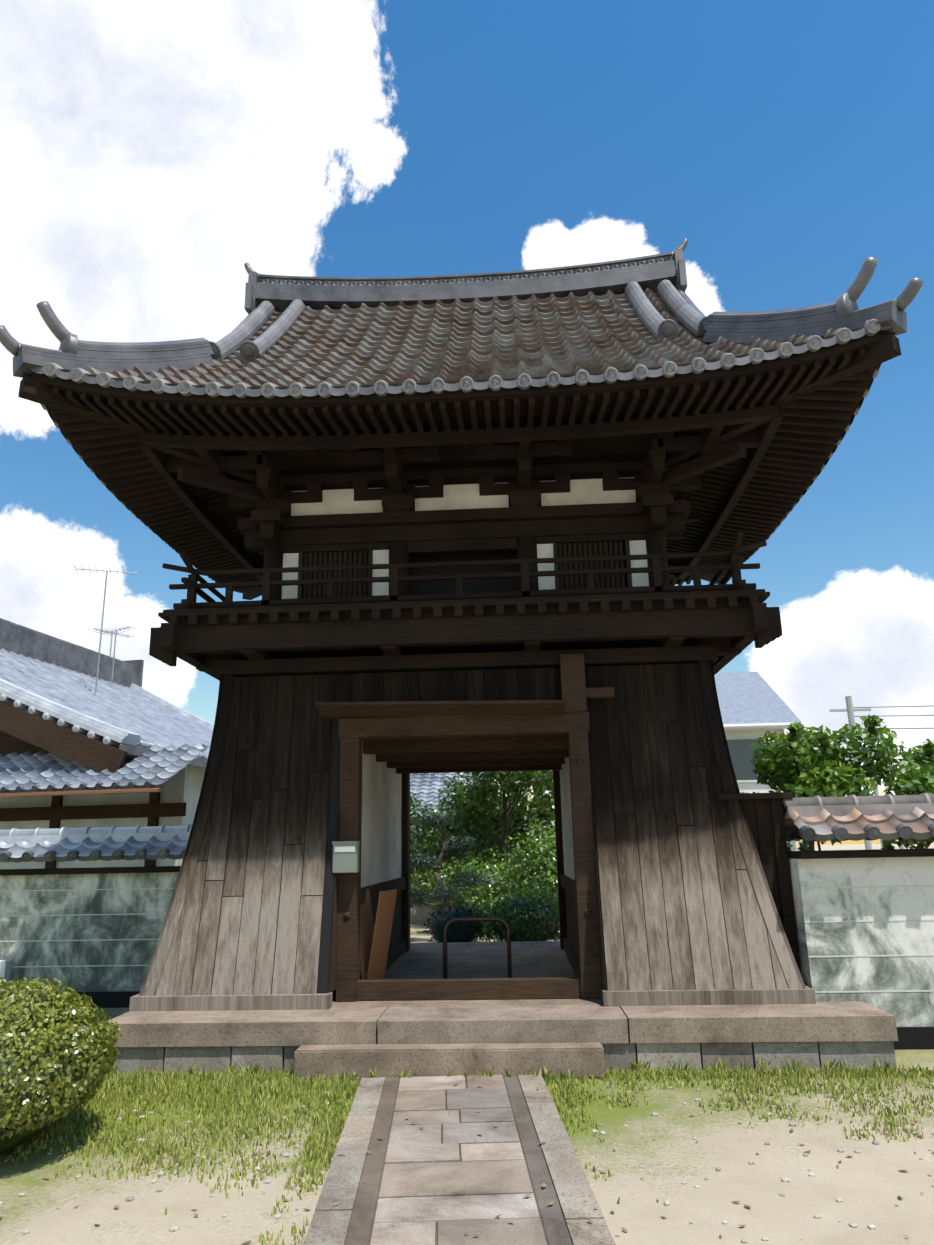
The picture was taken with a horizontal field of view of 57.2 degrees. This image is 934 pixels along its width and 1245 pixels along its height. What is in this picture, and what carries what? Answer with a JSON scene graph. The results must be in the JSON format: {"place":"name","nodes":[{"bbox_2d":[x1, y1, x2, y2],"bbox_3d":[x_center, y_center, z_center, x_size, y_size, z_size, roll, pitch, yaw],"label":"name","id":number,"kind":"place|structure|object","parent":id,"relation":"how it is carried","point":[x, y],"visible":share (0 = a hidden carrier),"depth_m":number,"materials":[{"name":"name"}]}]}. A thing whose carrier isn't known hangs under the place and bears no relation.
{"place":"outdoors","nodes":[
{"label":"outdoors","id":0,"kind":"place"},
{"bbox_2d":[303,1074,615,1244],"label":"paved path","id":1,"kind":"structure","parent":0,"point":[446,1175],"depth_m":4.33,"materials":[{"name":"stone"}]},
{"bbox_2d":[0,843,933,1244],"bbox_3d":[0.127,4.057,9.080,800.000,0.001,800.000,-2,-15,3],"label":"ground","id":2,"kind":"structure","parent":0,"point":[870,1183],"depth_m":4.28,"materials":[{"name":"beige sand"}]},
{"bbox_2d":[0,960,11,991],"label":"post","id":3,"kind":"object","parent":2,"relation":"on","point":[5,969],"visible":0.2,"depth_m":9.43,"materials":[{"name":"white metal"}]},
{"bbox_2d":[0,974,121,1153],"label":"boxwood bush","id":4,"kind":"object","parent":2,"relation":"on","point":[57,1057],"visible":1,"depth_m":4.72,"materials":[{"name":"green plant"}]},
{"bbox_2d":[0,866,180,1007],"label":"wall","id":5,"kind":"structure","parent":2,"relation":"on","point":[94,933],"depth_m":9.61,"materials":[{"name":"paint"}]},
{"bbox_2d":[0,825,191,862],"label":"wall coping","id":6,"kind":"object","parent":5,"relation":"on","point":[62,844],"depth_m":9.85,"materials":[{"name":"grey tile"}]},
{"bbox_2d":[0,618,213,868],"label":"neighboring house","id":7,"kind":"structure","parent":2,"relation":"on","point":[68,759],"depth_m":14.36,"materials":[{"name":"grey tile"}]},
{"bbox_2d":[74,565,137,692],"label":"roof antennas","id":8,"kind":"object","parent":7,"relation":"on","point":[112,631],"visible":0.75,"depth_m":20.91,"materials":[{"name":"silver metal"}]},
{"bbox_2d":[410,792,448,855],"bbox_3d":[-2.056,4.361,17.927,3.519,4.021,3.072,-2,-15,3],"label":"garden tree","id":9,"kind":"object","parent":2,"relation":"on","point":[420,835],"visible":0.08,"depth_m":17.75,"materials":[{"name":"green plant"}]},
{"bbox_2d":[410,772,482,922],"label":"garden house","id":10,"kind":"structure","parent":2,"relation":"on","point":[425,787],"depth_m":20.85,"materials":[{"name":"grey tile"}]},
{"bbox_2d":[294,1043,605,1079],"bbox_3d":[-0.133,3.223,6.289,2.260,0.200,0.198,-2,-15,3],"label":"step stone","id":11,"kind":"object","parent":2,"relation":"on","point":[387,1060],"visible":0.85,"depth_m":6.21,"materials":[{"name":"beige stone"}]},
{"bbox_2d":[410,814,490,912],"bbox_3d":[-0.472,4.591,15.418,1.914,2.250,1.397,-2,-15,3],"label":"garden pine","id":12,"kind":"object","parent":2,"relation":"on","point":[445,894],"visible":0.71,"depth_m":15.47,"materials":[{"name":"green plant"}]},
{"bbox_2d":[423,901,491,942],"bbox_3d":[-0.117,4.702,13.167,1.097,0.804,0.842,5,-16,-21],"label":"garden shrub","id":13,"kind":"object","parent":2,"relation":"on","point":[465,931],"visible":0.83,"depth_m":13.01,"materials":[{"name":"green plant"}]},
{"bbox_2d":[0,1075,933,1244],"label":"ground litter","id":14,"kind":"object","parent":2,"relation":"on","point":[175,1228],"visible":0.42,"depth_m":4.42,"materials":[{"name":"brown plant"}]},
{"bbox_2d":[410,848,527,912],"bbox_3d":[0.365,5.283,16.956,3.247,1.562,1.846,-2,-15,3],"label":"garden shrub","id":15,"kind":"object","parent":2,"relation":"on","point":[493,886],"visible":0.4,"depth_m":16.68,"materials":[{"name":"green plant"}]},
{"bbox_2d":[410,782,554,908],"bbox_3d":[0.922,4.979,19.302,7.075,2.989,1.742,-2,-15,3],"label":"tree","id":16,"kind":"object","parent":2,"relation":"on","point":[485,842],"visible":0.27,"depth_m":19.02,"materials":[{"name":"green plant"}]},
{"bbox_2d":[438,770,554,867],"bbox_3d":[1.111,4.208,18.378,3.545,4.424,3.764,7,-17,-27],"label":"garden tree","id":17,"kind":"object","parent":2,"relation":"on","point":[482,793],"visible":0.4,"depth_m":18.24,"materials":[{"name":"green plant"}]},
{"bbox_2d":[104,1056,891,1079],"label":"platform weeds","id":18,"kind":"object","parent":2,"relation":"on","point":[638,1065],"visible":0.58,"depth_m":6.20,"materials":[{"name":"green plant"}]},
{"bbox_2d":[457,890,539,940],"bbox_3d":[0.631,5.081,14.822,1.982,0.839,0.888,-2,-15,3],"label":"garden shrub","id":19,"kind":"object","parent":2,"relation":"on","point":[484,911],"visible":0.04,"depth_m":14.87,"materials":[{"name":"green plant"}]},
{"bbox_2d":[105,941,897,1073],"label":"stone platform","id":20,"kind":"structure","parent":2,"relation":"on","point":[857,1034],"depth_m":6.49,"materials":[{"name":"stone"}]},
{"bbox_2d":[360,889,396,979],"bbox_3d":[-0.867,2.963,7.976,0.298,0.892,0.449,-5,-15,15],"label":"sign board","id":21,"kind":"object","parent":20,"relation":"on","point":[374,944],"visible":0.67,"depth_m":7.96,"materials":[{"name":"brown wood"}]},
{"bbox_2d":[333,691,602,996],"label":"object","id":22,"kind":"object","parent":20,"relation":"on","point":[334,993],"depth_m":8.21,"materials":[{"name":"black wood"}]},
{"bbox_2d":[154,663,788,995],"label":"skirt boards","id":23,"kind":"object","parent":22,"relation":"attached to","point":[679,906],"visible":0.81,"depth_m":7.58,"materials":[{"name":"brown wood"}]},
{"bbox_2d":[360,753,578,972],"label":"passage walls","id":24,"kind":"structure","parent":20,"relation":"on","point":[381,848],"depth_m":9.71,"materials":[{"name":"white paint"}]},
{"bbox_2d":[328,654,614,1001],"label":"door frames","id":25,"kind":"structure","parent":20,"relation":"on","point":[405,747],"depth_m":7.86,"materials":[{"name":"brown wood"}]},
{"bbox_2d":[332,841,359,872],"bbox_3d":[-1.075,2.084,7.605,0.230,0.270,0.124,-2,-15,3],"label":"mailbox","id":26,"kind":"object","parent":25,"relation":"attached to","point":[345,856],"visible":0.98,"depth_m":7.56,"materials":[{"name":"grey paint"}]},
{"bbox_2d":[315,700,564,717],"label":"lintel beam","id":27,"kind":"structure","parent":25,"relation":"attached to","point":[429,708],"depth_m":7.78,"materials":[{"name":"brown wood"}]},
{"bbox_2d":[129,660,815,1010],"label":"skirt trim","id":28,"kind":"structure","parent":20,"relation":"on","point":[798,991],"depth_m":7.20,"materials":[{"name":"brown wood"}]},
{"bbox_2d":[149,589,781,680],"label":"balcony floor","id":29,"kind":"structure","parent":28,"relation":"on","point":[720,629],"depth_m":7.90,"materials":[{"name":"brown wood"}]},
{"bbox_2d":[281,455,645,597],"bbox_3d":[0.034,-0.666,10.324,3.900,2.129,2.840,-2,-15,3],"label":"body interior","id":30,"kind":"object","parent":29,"relation":"on","point":[469,586],"visible":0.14,"depth_m":9.04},
{"bbox_2d":[151,407,769,577],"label":"brackets","id":31,"kind":"object","parent":30,"relation":"in","point":[253,479],"visible":0.35,"depth_m":8.79,"materials":[{"name":"brown wood"}]},
{"bbox_2d":[18,326,900,599],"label":"eave rafters","id":32,"kind":"object","parent":31,"relation":"on","point":[806,403],"visible":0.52,"depth_m":7.99,"materials":[{"name":"brown wood"}]},
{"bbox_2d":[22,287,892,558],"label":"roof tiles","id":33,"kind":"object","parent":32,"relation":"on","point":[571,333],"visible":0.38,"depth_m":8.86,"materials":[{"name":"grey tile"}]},
{"bbox_2d":[41,319,880,566],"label":"eave tiles","id":34,"kind":"object","parent":33,"relation":"attached to","point":[844,335],"visible":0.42,"depth_m":7.30,"materials":[{"name":"grey ceramic"}]},
{"bbox_2d":[0,238,923,377],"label":"roof ridges","id":35,"kind":"object","parent":32,"relation":"on","point":[664,275],"visible":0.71,"depth_m":9.76,"materials":[{"name":"grey tile"}]},
{"bbox_2d":[291,477,635,515],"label":"plaster panels","id":36,"kind":"object","parent":30,"relation":"in","point":[468,496],"visible":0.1,"depth_m":8.93,"materials":[{"name":"white paint"}]},
{"bbox_2d":[238,493,690,599],"bbox_3d":[0.044,-0.193,10.200,4.640,1.149,3.660,-2,-15,3],"label":"body frame","id":37,"kind":"object","parent":29,"relation":"on","point":[652,520],"visible":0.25,"depth_m":8.76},
{"bbox_2d":[281,540,648,598],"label":"lattice windows","id":38,"kind":"structure","parent":37,"relation":"in","point":[632,547],"depth_m":8.74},
{"bbox_2d":[162,531,766,608],"bbox_3d":[0.050,0.109,10.120,5.771,0.524,4.773,-2,-15,3],"label":"balcony railing","id":39,"kind":"object","parent":29,"relation":"on","point":[733,565],"visible":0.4,"depth_m":8.08,"materials":[{"name":"brown wood"}]},
{"bbox_2d":[443,916,511,978],"bbox_3d":[0.097,3.166,8.280,0.662,0.606,0.042,-2,-15,3],"label":"metal barrier","id":40,"kind":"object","parent":20,"relation":"on","point":[495,918],"depth_m":8.30,"materials":[{"name":"black metal"}]},
{"bbox_2d":[717,792,800,973],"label":"wing panel","id":41,"kind":"structure","parent":20,"relation":"on","point":[764,814],"depth_m":7.48,"materials":[{"name":"brown wood"}]},
{"bbox_2d":[470,880,559,941],"bbox_3d":[0.918,4.556,13.379,1.959,1.008,1.103,2,-15,-12],"label":"garden shrub","id":42,"kind":"object","parent":2,"relation":"on","point":[529,917],"visible":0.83,"depth_m":13.10,"materials":[{"name":"green plant"}]},
{"bbox_2d":[498,818,557,906],"bbox_3d":[1.615,4.706,15.898,2.096,2.126,1.793,-2,-15,3],"label":"garden shrub","id":43,"kind":"object","parent":2,"relation":"on","point":[539,863],"visible":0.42,"depth_m":15.54,"materials":[{"name":"green plant"}]},
{"bbox_2d":[741,791,808,850],"bbox_3d":[3.278,3.056,9.832,1.282,2.226,1.079,-12,-19,37],"label":"tree","id":44,"kind":"object","parent":2,"relation":"on","point":[803,845],"visible":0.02,"depth_m":9.73,"materials":[{"name":"green plant"}]},
{"bbox_2d":[748,714,911,850],"bbox_3d":[4.347,2.713,10.298,1.858,3.064,1.748,6,-16,-26],"label":"tree","id":45,"kind":"object","parent":2,"relation":"on","point":[798,760],"visible":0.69,"depth_m":10.24,"materials":[{"name":"green plant"}]},
{"bbox_2d":[788,848,933,1049],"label":"wall","id":46,"kind":"structure","parent":2,"relation":"on","point":[864,920],"depth_m":7.06,"materials":[{"name":"paint"}]},
{"bbox_2d":[782,793,933,841],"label":"coping wall","id":47,"kind":"structure","parent":46,"relation":"on","point":[871,818],"depth_m":7.33,"materials":[{"name":"orange tile"}]},
{"bbox_2d":[829,696,933,849],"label":"utility poles","id":48,"kind":"object","parent":2,"relation":"on","point":[849,710],"visible":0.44,"depth_m":34.09,"materials":[{"name":"grey concrete"}]},
{"bbox_2d":[874,739,933,848],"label":"tree","id":49,"kind":"object","parent":2,"relation":"on","point":[916,777],"visible":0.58,"depth_m":9.97,"materials":[{"name":"green plant"}]},
{"bbox_2d":[0,0,933,844],"label":"sky","id":50,"kind":"structure","parent":0,"point":[152,151],"materials":[{"name":"blue"}]},
{"bbox_2d":[2,1057,933,1244],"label":"grass","id":51,"kind":"structure","parent":0,"point":[240,1085],"depth_m":5.49,"materials":[{"name":"green plant"}]},
{"bbox_2d":[237,286,705,326],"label":"roof gables","id":52,"kind":"object","parent":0,"point":[686,297],"visible":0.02,"depth_m":10.47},
{"bbox_2d":[535,672,803,850],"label":"house","id":53,"kind":"structure","parent":0,"point":[753,706],"depth_m":21.52,"materials":[{"name":"tile"}]}
]}

